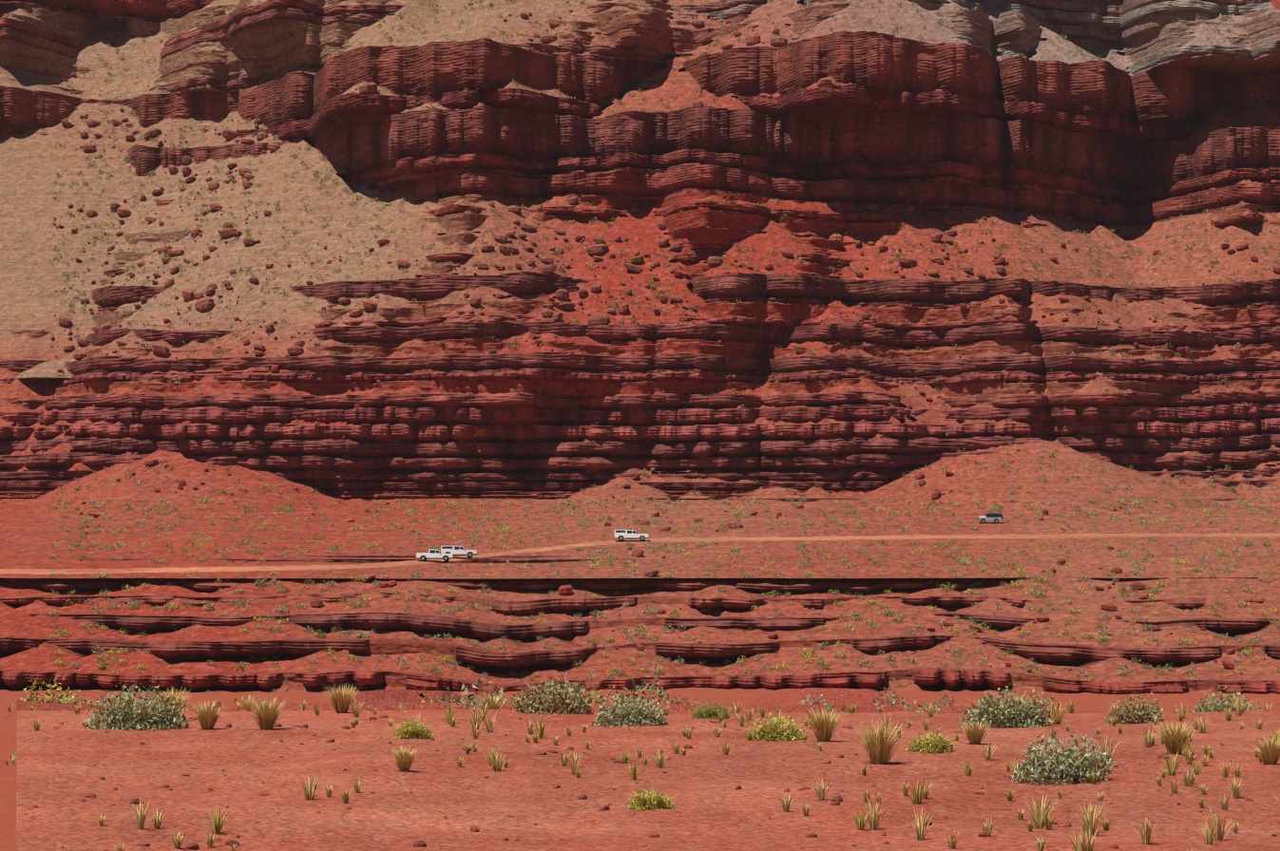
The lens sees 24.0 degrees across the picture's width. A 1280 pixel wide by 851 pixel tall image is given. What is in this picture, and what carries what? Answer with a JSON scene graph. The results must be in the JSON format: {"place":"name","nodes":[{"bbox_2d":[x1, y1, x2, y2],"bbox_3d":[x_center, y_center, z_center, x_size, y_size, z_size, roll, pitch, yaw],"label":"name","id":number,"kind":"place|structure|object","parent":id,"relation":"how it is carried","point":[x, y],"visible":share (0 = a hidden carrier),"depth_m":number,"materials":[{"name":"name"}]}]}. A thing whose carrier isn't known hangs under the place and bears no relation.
{"place":"outdoors","nodes":[
{"label":"outdoors","id":0,"kind":"place"},
{"bbox_2d":[0,0,1279,694],"bbox_3d":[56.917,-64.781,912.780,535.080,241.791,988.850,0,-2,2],"label":"cliff rock","id":1,"kind":"object","parent":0,"point":[943,122],"visible":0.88,"depth_m":610.88,"materials":[{"name":"red stone"}]},
{"bbox_2d":[416,549,454,562],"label":"pickup truck","id":2,"kind":"object","parent":1,"relation":"on","point":[433,555],"visible":1,"depth_m":488.62,"materials":[{"name":"white paint"}]},
{"bbox_2d":[440,546,477,558],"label":"pickup truck","id":3,"kind":"object","parent":1,"relation":"on","point":[457,550],"visible":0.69,"depth_m":495.50,"materials":[{"name":"white paint"}]},
{"bbox_2d":[50,0,1018,371],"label":"talus boulders","id":4,"kind":"object","parent":1,"relation":"on","point":[202,304],"visible":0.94,"depth_m":639.09,"materials":[{"name":"stone"}]},
{"bbox_2d":[613,530,649,540],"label":"pickup truck","id":5,"kind":"object","parent":1,"relation":"on","point":[620,535],"visible":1,"depth_m":519.20,"materials":[{"name":"white paint"}]},
{"bbox_2d":[46,572,1279,692],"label":"desert shrubs","id":6,"kind":"object","parent":1,"relation":"on","point":[361,636],"visible":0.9,"depth_m":447.85,"materials":[{"name":"green plant"}]},
{"bbox_2d":[48,496,1279,578],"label":"desert shrubs","id":7,"kind":"object","parent":1,"relation":"on","point":[803,544],"visible":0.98,"depth_m":534.63,"materials":[{"name":"green plant"}]},
{"bbox_2d":[50,233,1279,676],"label":"slope boulders","id":8,"kind":"object","parent":1,"relation":"on","point":[567,589],"visible":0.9,"depth_m":586.60,"materials":[{"name":"red stone"}]},
{"bbox_2d":[51,0,1279,495],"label":"boulders","id":9,"kind":"object","parent":1,"relation":"on","point":[557,251],"visible":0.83,"depth_m":647.76,"materials":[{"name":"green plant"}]},
{"bbox_2d":[977,512,1002,523],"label":"suv","id":10,"kind":"object","parent":1,"relation":"on","point":[996,518],"visible":1,"depth_m":546.00,"materials":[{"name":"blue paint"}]},
{"bbox_2d":[0,687,1279,850],"bbox_3d":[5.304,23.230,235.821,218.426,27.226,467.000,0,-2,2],"label":"terrain","id":11,"kind":"structure","parent":0,"point":[699,782],"depth_m":25.76,"materials":[{"name":"red soil"}]},
{"bbox_2d":[212,692,423,707],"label":"ground rocks","id":12,"kind":"object","parent":11,"relation":"on","point":[218,703],"depth_m":79.29,"materials":[{"name":"red stone"}]},
{"bbox_2d":[5,675,1181,767],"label":"scrub bushes","id":13,"kind":"object","parent":11,"relation":"on","point":[63,696],"visible":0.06,"depth_m":73.05,"materials":[{"name":"green plant"}]},
{"bbox_2d":[25,695,1279,850],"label":"grass tufts","id":14,"kind":"object","parent":11,"relation":"on","point":[1089,827],"visible":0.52,"depth_m":26.40,"materials":[{"name":"green plant"}]},
{"bbox_2d":[28,704,1279,850],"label":"rocks","id":15,"kind":"object","parent":11,"relation":"on","point":[836,800],"visible":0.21,"depth_m":24.95,"materials":[{"name":"red stone"}]},
{"bbox_2d":[147,684,1279,771],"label":"grass tufts","id":16,"kind":"object","parent":11,"relation":"on","point":[878,745],"visible":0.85,"depth_m":30.28,"materials":[{"name":"yellow plant"}]}
]}

